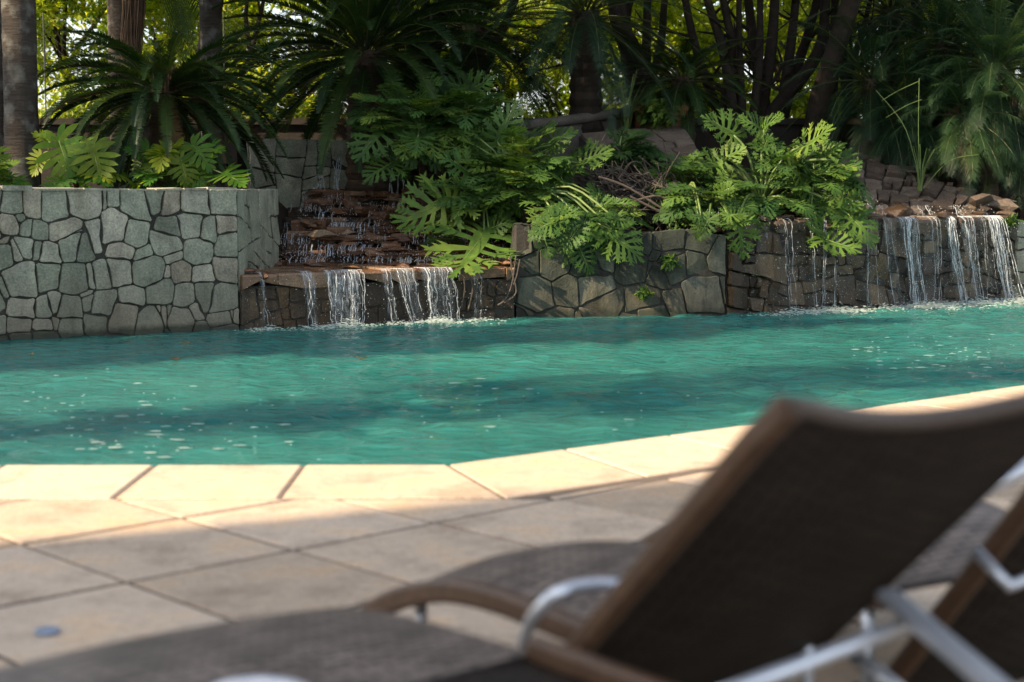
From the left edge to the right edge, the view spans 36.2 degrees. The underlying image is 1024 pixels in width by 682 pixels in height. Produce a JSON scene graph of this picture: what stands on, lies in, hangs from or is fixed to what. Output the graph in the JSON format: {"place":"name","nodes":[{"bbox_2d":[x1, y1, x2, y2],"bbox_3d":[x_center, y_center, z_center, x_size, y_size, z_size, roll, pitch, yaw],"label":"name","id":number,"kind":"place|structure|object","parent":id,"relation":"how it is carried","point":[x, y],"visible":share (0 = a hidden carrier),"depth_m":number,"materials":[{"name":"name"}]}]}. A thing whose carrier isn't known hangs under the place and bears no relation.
{"place":"outdoors","nodes":[
{"label":"outdoors","id":0,"kind":"place"},
{"bbox_2d":[389,153,427,193],"bbox_3d":[-1.734,-1.962,18.393,1.620,0.680,0.828,0,6,0],"label":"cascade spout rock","id":1,"kind":"object","parent":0,"point":[414,173],"visible":0.11,"depth_m":18.25,"materials":[{"name":"stone"}]},
{"bbox_2d":[0,436,909,681],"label":"deck base","id":2,"kind":"object","parent":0,"point":[549,495],"visible":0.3,"depth_m":5.93,"materials":[{"name":"tile"}]},
{"bbox_2d":[0,385,1023,681],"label":"pool deck","id":3,"kind":"structure","parent":2,"relation":"on","point":[72,501],"depth_m":5.50,"materials":[{"name":"stone"}]},
{"bbox_2d":[34,626,59,635],"bbox_3d":[-1.255,0.782,4.224,0.068,0.010,0.068,0,6,0],"label":"deck cap","id":4,"kind":"object","parent":3,"relation":"on","point":[46,630],"visible":1,"depth_m":4.21,"materials":[{"name":"blue metal"}]},
{"bbox_2d":[0,607,667,681],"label":"sun lounger","id":5,"kind":"object","parent":3,"relation":"on","point":[342,644],"visible":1,"depth_m":2.74,"materials":[{"name":"metal"}]},
{"bbox_2d":[361,393,1023,681],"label":"sun lounger","id":6,"kind":"object","parent":3,"relation":"on","point":[794,536],"visible":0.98,"depth_m":2.77,"materials":[{"name":"wicker"}]},
{"bbox_2d":[637,462,1023,681],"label":"sun lounger","id":7,"kind":"object","parent":3,"relation":"on","point":[974,556],"visible":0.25,"depth_m":3.34,"materials":[{"name":"metal"}]},
{"bbox_2d":[239,178,780,324],"bbox_3d":[0.000,-2.376,31.181,28.000,1.678,47.488,0,6,0],"label":"planting bed","id":8,"kind":"object","parent":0,"point":[283,212],"visible":0.01,"depth_m":17.17,"materials":[{"name":"soil"}]},
{"bbox_2d":[0,0,3,184],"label":"palm tree","id":9,"kind":"object","parent":8,"relation":"on","point":[1,106],"visible":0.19,"depth_m":15.41,"materials":[{"name":"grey plant"}]},
{"bbox_2d":[0,146,31,185],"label":"monstera","id":10,"kind":"object","parent":8,"relation":"on","point":[8,178],"visible":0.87,"depth_m":14.21,"materials":[{"name":"green plant"}]},
{"bbox_2d":[1,0,40,186],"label":"palm tree","id":11,"kind":"object","parent":8,"relation":"on","point":[20,72],"visible":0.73,"depth_m":14.94,"materials":[{"name":"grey plant"}]},
{"bbox_2d":[36,0,106,117],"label":"garden tree","id":12,"kind":"object","parent":8,"relation":"on","point":[75,6],"visible":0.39,"depth_m":24.42,"materials":[{"name":"green plant"}]},
{"bbox_2d":[25,122,133,187],"bbox_3d":[-4.025,-1.610,14.642,0.907,0.873,0.756,-3,7,-31],"label":"monstera","id":13,"kind":"object","parent":8,"relation":"on","point":[83,160],"visible":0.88,"depth_m":14.52,"materials":[{"name":"green plant"}]},
{"bbox_2d":[37,0,153,117],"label":"garden tree","id":14,"kind":"object","parent":8,"relation":"on","point":[85,38],"depth_m":28.82,"materials":[{"name":"green plant"}]},
{"bbox_2d":[38,0,189,115],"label":"garden tree","id":15,"kind":"object","parent":8,"relation":"on","point":[79,26],"visible":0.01,"depth_m":31.68,"materials":[{"name":"green plant"}]},
{"bbox_2d":[36,0,197,117],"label":"garden tree","id":16,"kind":"object","parent":8,"relation":"on","point":[56,41],"visible":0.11,"depth_m":25.68,"materials":[{"name":"green plant"}]},
{"bbox_2d":[36,0,282,117],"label":"garden tree","id":17,"kind":"object","parent":8,"relation":"on","point":[226,24],"visible":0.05,"depth_m":25.65,"materials":[{"name":"green plant"}]},
{"bbox_2d":[38,26,288,188],"bbox_3d":[-3.462,-2.199,15.663,2.551,1.943,2.473,-3,6,-28],"label":"cycad","id":18,"kind":"object","parent":8,"relation":"on","point":[161,85],"visible":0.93,"depth_m":15.33,"materials":[{"name":"green plant"}]},
{"bbox_2d":[119,132,250,188],"bbox_3d":[-3.104,-1.561,14.875,1.326,0.857,0.884,0,6,0],"label":"monstera","id":19,"kind":"object","parent":8,"relation":"on","point":[154,155],"visible":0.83,"depth_m":14.74,"materials":[{"name":"green plant"}]},
{"bbox_2d":[94,0,284,188],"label":"palm tree","id":20,"kind":"object","parent":8,"relation":"on","point":[125,21],"visible":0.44,"depth_m":16.59,"materials":[{"name":"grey plant"}]},
{"bbox_2d":[73,1,309,117],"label":"garden tree","id":21,"kind":"object","parent":8,"relation":"on","point":[266,4],"visible":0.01,"depth_m":32.97,"materials":[{"name":"green plant"}]},
{"bbox_2d":[96,0,294,109],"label":"garden tree","id":22,"kind":"object","parent":8,"relation":"on","point":[106,31],"visible":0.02,"depth_m":29.20,"materials":[{"name":"green plant"}]},
{"bbox_2d":[187,0,223,182],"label":"shade tree","id":23,"kind":"object","parent":8,"relation":"on","point":[198,46],"depth_m":18.64,"materials":[{"name":"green plant"}]},
{"bbox_2d":[199,0,224,186],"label":"palm tree","id":24,"kind":"object","parent":8,"relation":"on","point":[210,25],"visible":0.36,"depth_m":17.29,"materials":[{"name":"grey plant"}]},
{"bbox_2d":[135,0,392,117],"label":"garden tree","id":25,"kind":"object","parent":8,"relation":"on","point":[156,17],"visible":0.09,"depth_m":24.89,"materials":[{"name":"green plant"}]},
{"bbox_2d":[155,0,396,117],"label":"garden tree","id":26,"kind":"object","parent":8,"relation":"on","point":[261,33],"depth_m":32.81,"materials":[{"name":"green plant"}]},
{"bbox_2d":[180,0,393,117],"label":"garden tree","id":27,"kind":"object","parent":8,"relation":"on","point":[254,11],"visible":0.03,"depth_m":27.00,"materials":[{"name":"green plant"}]},
{"bbox_2d":[237,139,347,207],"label":"cascade head wall","id":28,"kind":"structure","parent":8,"relation":"on","point":[299,169],"depth_m":17.64,"materials":[{"name":"stone"}]},
{"bbox_2d":[37,13,547,117],"bbox_3d":[-4.985,-3.202,21.808,11.033,2.700,0.045,0,6,0],"label":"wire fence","id":29,"kind":"object","parent":8,"relation":"on","point":[43,50],"visible":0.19,"depth_m":21.71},
{"bbox_2d":[223,0,458,117],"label":"garden tree","id":30,"kind":"object","parent":8,"relation":"on","point":[242,9],"visible":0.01,"depth_m":26.96,"materials":[{"name":"green plant"}]},
{"bbox_2d":[210,0,531,205],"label":"cycad","id":31,"kind":"object","parent":8,"relation":"on","point":[365,70],"visible":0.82,"depth_m":17.27,"materials":[{"name":"green plant"}]},
{"bbox_2d":[343,72,492,238],"bbox_3d":[-0.993,-1.709,16.551,1.630,2.296,1.323,0,6,0],"label":"philodendron","id":32,"kind":"object","parent":8,"relation":"on","point":[417,139],"visible":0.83,"depth_m":16.31,"materials":[{"name":"green plant"}]},
{"bbox_2d":[412,0,449,120],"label":"shade tree","id":33,"kind":"object","parent":8,"relation":"on","point":[442,15],"depth_m":19.44,"materials":[{"name":"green plant"}]},
{"bbox_2d":[398,0,517,89],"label":"multi stem tree","id":34,"kind":"object","parent":8,"relation":"on","point":[513,3],"visible":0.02,"depth_m":20.53,"materials":[{"name":"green plant"}]},
{"bbox_2d":[389,68,531,179],"bbox_3d":[-0.541,-1.739,16.801,1.602,2.380,1.376,0,6,0],"label":"philodendron","id":35,"kind":"object","parent":8,"relation":"on","point":[466,98],"visible":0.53,"depth_m":16.48,"materials":[{"name":"green plant"}]},
{"bbox_2d":[390,171,540,278],"bbox_3d":[-0.299,-0.883,15.761,1.464,1.672,1.344,-4,7,-35],"label":"philodendron","id":36,"kind":"object","parent":8,"relation":"on","point":[461,216],"visible":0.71,"depth_m":15.72,"materials":[{"name":"green plant"}]},
{"bbox_2d":[353,0,619,186],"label":"cycad","id":37,"kind":"object","parent":8,"relation":"on","point":[480,54],"visible":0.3,"depth_m":18.32,"materials":[{"name":"green plant"}]},
{"bbox_2d":[394,0,617,117],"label":"garden tree","id":38,"kind":"object","parent":8,"relation":"on","point":[565,113],"visible":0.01,"depth_m":28.58,"materials":[{"name":"green plant"}]},
{"bbox_2d":[437,101,614,246],"bbox_3d":[0.131,-1.321,16.231,1.857,2.318,1.301,0,6,0],"label":"philodendron","id":39,"kind":"object","parent":8,"relation":"on","point":[517,146],"visible":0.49,"depth_m":16.04,"materials":[{"name":"green plant"}]},
{"bbox_2d":[39,118,1023,200],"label":"garden wall","id":40,"kind":"structure","parent":8,"relation":"on","point":[707,140],"depth_m":19.74,"materials":[{"name":"stone"}]},
{"bbox_2d":[466,156,644,276],"bbox_3d":[0.441,-1.257,15.710,1.782,1.202,1.094,4,7,34],"label":"philodendron","id":41,"kind":"object","parent":8,"relation":"on","point":[545,191],"visible":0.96,"depth_m":15.51,"materials":[{"name":"green plant"}]},
{"bbox_2d":[515,108,634,188],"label":"curved planter wall","id":42,"kind":"structure","parent":8,"relation":"on","point":[575,121],"depth_m":17.92,"materials":[{"name":"stone"}]},
{"bbox_2d":[417,0,745,117],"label":"garden tree","id":43,"kind":"object","parent":8,"relation":"on","point":[564,101],"visible":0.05,"depth_m":26.78,"materials":[{"name":"green plant"}]},
{"bbox_2d":[459,0,713,193],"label":"cycad","id":44,"kind":"object","parent":8,"relation":"on","point":[586,58],"visible":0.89,"depth_m":17.90,"materials":[{"name":"green plant"}]},
{"bbox_2d":[527,188,652,267],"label":"philodendron","id":45,"kind":"object","parent":8,"relation":"on","point":[565,216],"visible":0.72,"depth_m":15.36,"materials":[{"name":"green plant"}]},
{"bbox_2d":[487,2,721,116],"bbox_3d":[2.419,-7.093,34.683,6.841,7.391,4.720,2,6,21],"label":"garden tree","id":46,"kind":"object","parent":8,"relation":"on","point":[564,86],"depth_m":34.10,"materials":[{"name":"green plant"}]},
{"bbox_2d":[567,126,668,184],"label":"philodendron","id":47,"kind":"object","parent":8,"relation":"on","point":[625,150],"visible":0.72,"depth_m":16.77,"materials":[{"name":"green plant"}]},
{"bbox_2d":[488,0,769,117],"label":"garden tree","id":48,"kind":"object","parent":8,"relation":"on","point":[706,39],"visible":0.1,"depth_m":23.99,"materials":[{"name":"green plant"}]},
{"bbox_2d":[608,0,649,104],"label":"shade tree","id":49,"kind":"object","parent":8,"relation":"on","point":[619,10],"visible":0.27,"depth_m":19.66,"materials":[{"name":"brown plant"}]},
{"bbox_2d":[566,133,708,232],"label":"dry vines","id":50,"kind":"object","parent":8,"relation":"on","point":[615,188],"visible":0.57,"depth_m":16.30,"materials":[{"name":"plant"}]},
{"bbox_2d":[579,126,700,206],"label":"sloping slab","id":51,"kind":"structure","parent":8,"relation":"on","point":[676,139],"depth_m":17.33,"materials":[{"name":"stone"}]},
{"bbox_2d":[612,71,645,128],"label":"grass clump","id":52,"kind":"object","parent":51,"relation":"on","point":[628,122],"visible":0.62,"depth_m":17.80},
{"bbox_2d":[635,96,679,129],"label":"weed shrub","id":53,"kind":"object","parent":51,"relation":"on","point":[656,116],"visible":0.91,"depth_m":17.76,"materials":[{"name":"green plant"}]},
{"bbox_2d":[634,105,687,128],"bbox_3d":[1.716,-2.481,18.144,0.600,0.485,0.450,0,6,0],"label":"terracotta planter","id":54,"kind":"object","parent":51,"relation":"on","point":[636,123],"visible":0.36,"depth_m":17.93,"materials":[{"name":"ceramic"}]},
{"bbox_2d":[678,99,691,127],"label":"grass clump","id":55,"kind":"object","parent":51,"relation":"on","point":[681,111],"visible":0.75,"depth_m":17.89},
{"bbox_2d":[606,0,680,106],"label":"multi stem tree","id":56,"kind":"object","parent":8,"relation":"on","point":[663,9],"visible":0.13,"depth_m":20.42,"materials":[{"name":"brown plant"}]},
{"bbox_2d":[629,152,740,239],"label":"philodendron","id":57,"kind":"object","parent":8,"relation":"on","point":[684,173],"visible":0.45,"depth_m":16.36,"materials":[{"name":"green plant"}]},
{"bbox_2d":[601,34,777,155],"bbox_3d":[1.976,-2.629,18.417,2.163,1.955,2.193,5,8,43],"label":"cycad","id":58,"kind":"object","parent":8,"relation":"on","point":[690,91],"visible":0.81,"depth_m":18.10,"materials":[{"name":"green plant"}]},
{"bbox_2d":[601,0,798,116],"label":"garden tree","id":59,"kind":"object","parent":8,"relation":"on","point":[706,26],"visible":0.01,"depth_m":27.24,"materials":[{"name":"green plant"}]},
{"bbox_2d":[652,181,769,241],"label":"philodendron","id":60,"kind":"object","parent":8,"relation":"on","point":[685,201],"visible":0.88,"depth_m":15.82,"materials":[{"name":"green plant"}]},
{"bbox_2d":[632,0,798,171],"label":"multi stem tree","id":61,"kind":"object","parent":8,"relation":"on","point":[737,51],"visible":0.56,"depth_m":19.75,"materials":[{"name":"brown plant"}]},
{"bbox_2d":[651,0,812,103],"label":"garden tree","id":62,"kind":"object","parent":8,"relation":"on","point":[764,30],"depth_m":34.02,"materials":[{"name":"green plant"}]},
{"bbox_2d":[614,0,905,117],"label":"garden tree","id":63,"kind":"object","parent":8,"relation":"on","point":[783,40],"visible":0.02,"depth_m":26.46,"materials":[{"name":"green plant"}]},
{"bbox_2d":[696,0,853,117],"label":"multi stem tree","id":64,"kind":"object","parent":8,"relation":"on","point":[767,107],"visible":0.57,"depth_m":20.09,"materials":[{"name":"brown plant"}]},
{"bbox_2d":[681,108,879,259],"bbox_3d":[2.757,-1.661,16.363,1.968,1.565,1.445,-1,6,-14],"label":"philodendron","id":65,"kind":"object","parent":8,"relation":"on","point":[767,199],"visible":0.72,"depth_m":16.26,"materials":[{"name":"green plant"}]},
{"bbox_2d":[754,141,874,234],"bbox_3d":[3.160,-1.491,16.441,1.240,1.226,1.033,0,6,0],"label":"philodendron","id":66,"kind":"object","parent":8,"relation":"on","point":[825,181],"visible":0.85,"depth_m":16.22,"materials":[{"name":"green plant"}]},
{"bbox_2d":[783,0,873,117],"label":"multi stem tree","id":67,"kind":"object","parent":8,"relation":"on","point":[834,3],"visible":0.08,"depth_m":20.79,"materials":[{"name":"brown plant"}]},
{"bbox_2d":[797,0,860,169],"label":"shade tree","id":68,"kind":"object","parent":8,"relation":"on","point":[818,104],"visible":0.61,"depth_m":18.95,"materials":[{"name":"brown plant"}]},
{"bbox_2d":[733,0,971,117],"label":"garden tree","id":69,"kind":"object","parent":8,"relation":"on","point":[802,103],"visible":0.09,"depth_m":23.55,"materials":[{"name":"green plant"}]},
{"bbox_2d":[775,0,971,176],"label":"date palm","id":70,"kind":"object","parent":8,"relation":"on","point":[863,94],"visible":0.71,"depth_m":18.65,"materials":[{"name":"green plant"}]},
{"bbox_2d":[779,0,990,117],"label":"date palm","id":71,"kind":"object","parent":8,"relation":"on","point":[883,6],"visible":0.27,"depth_m":20.14,"materials":[{"name":"green plant"}]},
{"bbox_2d":[764,0,1016,110],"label":"garden tree","id":72,"kind":"object","parent":8,"relation":"on","point":[787,4],"visible":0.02,"depth_m":26.87,"materials":[{"name":"green plant"}]},
{"bbox_2d":[798,142,1018,217],"bbox_3d":[4.549,-1.430,18.101,2.614,1.794,1.679,0,6,0],"label":"rock border","id":73,"kind":"object","parent":8,"relation":"on","point":[879,180],"visible":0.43,"depth_m":17.96,"materials":[{"name":"stone"}]},
{"bbox_2d":[903,145,938,190],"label":"grass clump","id":74,"kind":"object","parent":73,"relation":"on","point":[921,179],"visible":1,"depth_m":17.86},
{"bbox_2d":[876,78,977,190],"bbox_3d":[4.721,-2.346,17.806,1.187,1.273,0.008,0,6,0],"label":"dry reed","id":75,"kind":"object","parent":73,"relation":"on","point":[918,130],"visible":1,"depth_m":17.79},
{"bbox_2d":[833,45,983,178],"bbox_3d":[4.779,-2.441,18.819,1.893,2.103,1.809,0,6,0],"label":"date palm","id":76,"kind":"object","parent":8,"relation":"on","point":[912,132],"visible":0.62,"depth_m":18.55,"materials":[{"name":"green plant"}]},
{"bbox_2d":[852,0,1023,184],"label":"date palm","id":77,"kind":"object","parent":8,"relation":"on","point":[945,17],"visible":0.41,"depth_m":18.79,"materials":[{"name":"green plant"}]},
{"bbox_2d":[898,0,1009,114],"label":"multi stem tree","id":78,"kind":"object","parent":8,"relation":"on","point":[921,37],"visible":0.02,"depth_m":20.89,"materials":[{"name":"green plant"}]},
{"bbox_2d":[887,56,1023,197],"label":"date palm","id":79,"kind":"object","parent":8,"relation":"on","point":[964,165],"visible":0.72,"depth_m":18.14,"materials":[{"name":"green plant"}]},
{"bbox_2d":[894,0,1023,195],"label":"date palm","id":80,"kind":"object","parent":8,"relation":"on","point":[990,76],"visible":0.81,"depth_m":18.20,"materials":[{"name":"green plant"}]},
{"bbox_2d":[904,0,1023,88],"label":"date palm","id":81,"kind":"object","parent":8,"relation":"on","point":[1014,2],"visible":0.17,"depth_m":19.56,"materials":[{"name":"green plant"}]},
{"bbox_2d":[942,89,1023,220],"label":"date palm","id":82,"kind":"object","parent":8,"relation":"on","point":[1019,187],"visible":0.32,"depth_m":18.43,"materials":[{"name":"green plant"}]},
{"bbox_2d":[0,300,1023,465],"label":"pool water","id":83,"kind":"structure","parent":0,"point":[591,381],"depth_m":10.37,"materials":[{"name":"liquid"}]},
{"bbox_2d":[11,334,1010,459],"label":"bubble flecks","id":84,"kind":"object","parent":83,"relation":"on","point":[97,441],"visible":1,"depth_m":8.42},
{"bbox_2d":[245,294,1023,330],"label":"foam","id":85,"kind":"object","parent":83,"relation":"on","point":[922,305],"visible":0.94,"depth_m":16.09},
{"bbox_2d":[247,219,1023,324],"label":"spray","id":86,"kind":"object","parent":83,"relation":"on","point":[805,274],"visible":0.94,"depth_m":16.55,"materials":[{"name":"liquid"}]},
{"bbox_2d":[37,0,1020,117],"label":"sky","id":87,"kind":"structure","parent":0,"point":[274,10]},
{"label":"ground","id":88,"kind":"structure","parent":0,"visible":0},
{"bbox_2d":[0,185,279,340],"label":"stone wall","id":89,"kind":"structure","parent":88,"relation":"on","point":[77,262],"depth_m":13.59,"materials":[{"name":"stone"}]},
{"bbox_2d":[238,263,514,328],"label":"cascade base wall","id":90,"kind":"structure","parent":88,"relation":"on","point":[290,300],"depth_m":14.78,"materials":[{"name":"stone"}]},
{"bbox_2d":[324,269,368,325],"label":"waterfall","id":91,"kind":"structure","parent":90,"relation":"on","point":[343,290],"depth_m":14.53,"materials":[{"name":"white liquid"}]},
{"bbox_2d":[390,268,423,321],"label":"waterfall","id":92,"kind":"structure","parent":90,"relation":"on","point":[405,290],"depth_m":14.83,"materials":[{"name":"white liquid"}]},
{"bbox_2d":[274,188,543,281],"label":"stepped cascade","id":93,"kind":"object","parent":90,"relation":"on","point":[313,230],"visible":0.41,"depth_m":16.51,"materials":[{"name":"stone"}]},
{"bbox_2d":[281,156,508,263],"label":"cascade water","id":94,"kind":"structure","parent":93,"relation":"on","point":[330,246],"depth_m":16.38,"materials":[{"name":"white liquid"}]},
{"bbox_2d":[415,267,459,319],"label":"waterfall","id":95,"kind":"structure","parent":90,"relation":"on","point":[436,290],"depth_m":14.98,"materials":[{"name":"white liquid"}]},
{"bbox_2d":[461,255,520,310],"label":"hanging roots","id":96,"kind":"object","parent":90,"relation":"hanging from","point":[513,278],"visible":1,"depth_m":15.16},
{"bbox_2d":[510,221,725,317],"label":"mossy stone wall","id":97,"kind":"structure","parent":88,"relation":"on","point":[693,284],"depth_m":15.58,"materials":[{"name":"stone"}]},
{"bbox_2d":[634,284,654,301],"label":"wall fern","id":98,"kind":"object","parent":97,"relation":"attached to","point":[645,292],"depth_m":15.55,"materials":[{"name":"green plant"}]},
{"bbox_2d":[659,253,681,270],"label":"wall fern","id":99,"kind":"object","parent":97,"relation":"attached to","point":[670,263],"depth_m":15.56,"materials":[{"name":"green plant"}]},
{"bbox_2d":[693,210,1016,313],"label":"waterfall wall","id":100,"kind":"structure","parent":88,"relation":"on","point":[740,287],"depth_m":16.62,"materials":[{"name":"stone"}]},
{"bbox_2d":[659,167,961,219],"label":"rock cascade","id":101,"kind":"object","parent":100,"relation":"on","point":[897,209],"visible":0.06,"depth_m":17.36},
{"bbox_2d":[708,169,991,214],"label":"cascade water","id":102,"kind":"structure","parent":101,"relation":"on","point":[886,213],"depth_m":17.23,"materials":[{"name":"white liquid"}]},
{"bbox_2d":[897,217,926,304],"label":"waterfall","id":103,"kind":"structure","parent":100,"relation":"on","point":[910,223],"depth_m":16.77,"materials":[{"name":"white liquid"}]},
{"bbox_2d":[922,216,941,295],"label":"waterfall","id":104,"kind":"structure","parent":100,"relation":"on","point":[939,254],"depth_m":16.95,"materials":[{"name":"white liquid"}]},
{"bbox_2d":[949,216,967,303],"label":"waterfall","id":105,"kind":"structure","parent":100,"relation":"on","point":[951,217],"depth_m":17.08,"materials":[{"name":"white liquid"}]},
{"bbox_2d":[957,216,983,299],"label":"waterfall","id":106,"kind":"structure","parent":100,"relation":"on","point":[970,250],"depth_m":17.21,"materials":[{"name":"white liquid"}]},
{"bbox_2d":[985,215,1023,297],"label":"waterfall","id":107,"kind":"structure","parent":100,"relation":"on","point":[996,234],"depth_m":17.39,"materials":[{"name":"white liquid"}]},
{"bbox_2d":[998,212,1023,230],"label":"wall fern","id":108,"kind":"object","parent":100,"relation":"attached to","point":[1010,221],"depth_m":17.49,"materials":[{"name":"green plant"}]},
{"bbox_2d":[1012,221,1023,299],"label":"end wall","id":109,"kind":"structure","parent":88,"relation":"on","point":[1018,250],"depth_m":17.71,"materials":[{"name":"stone"}]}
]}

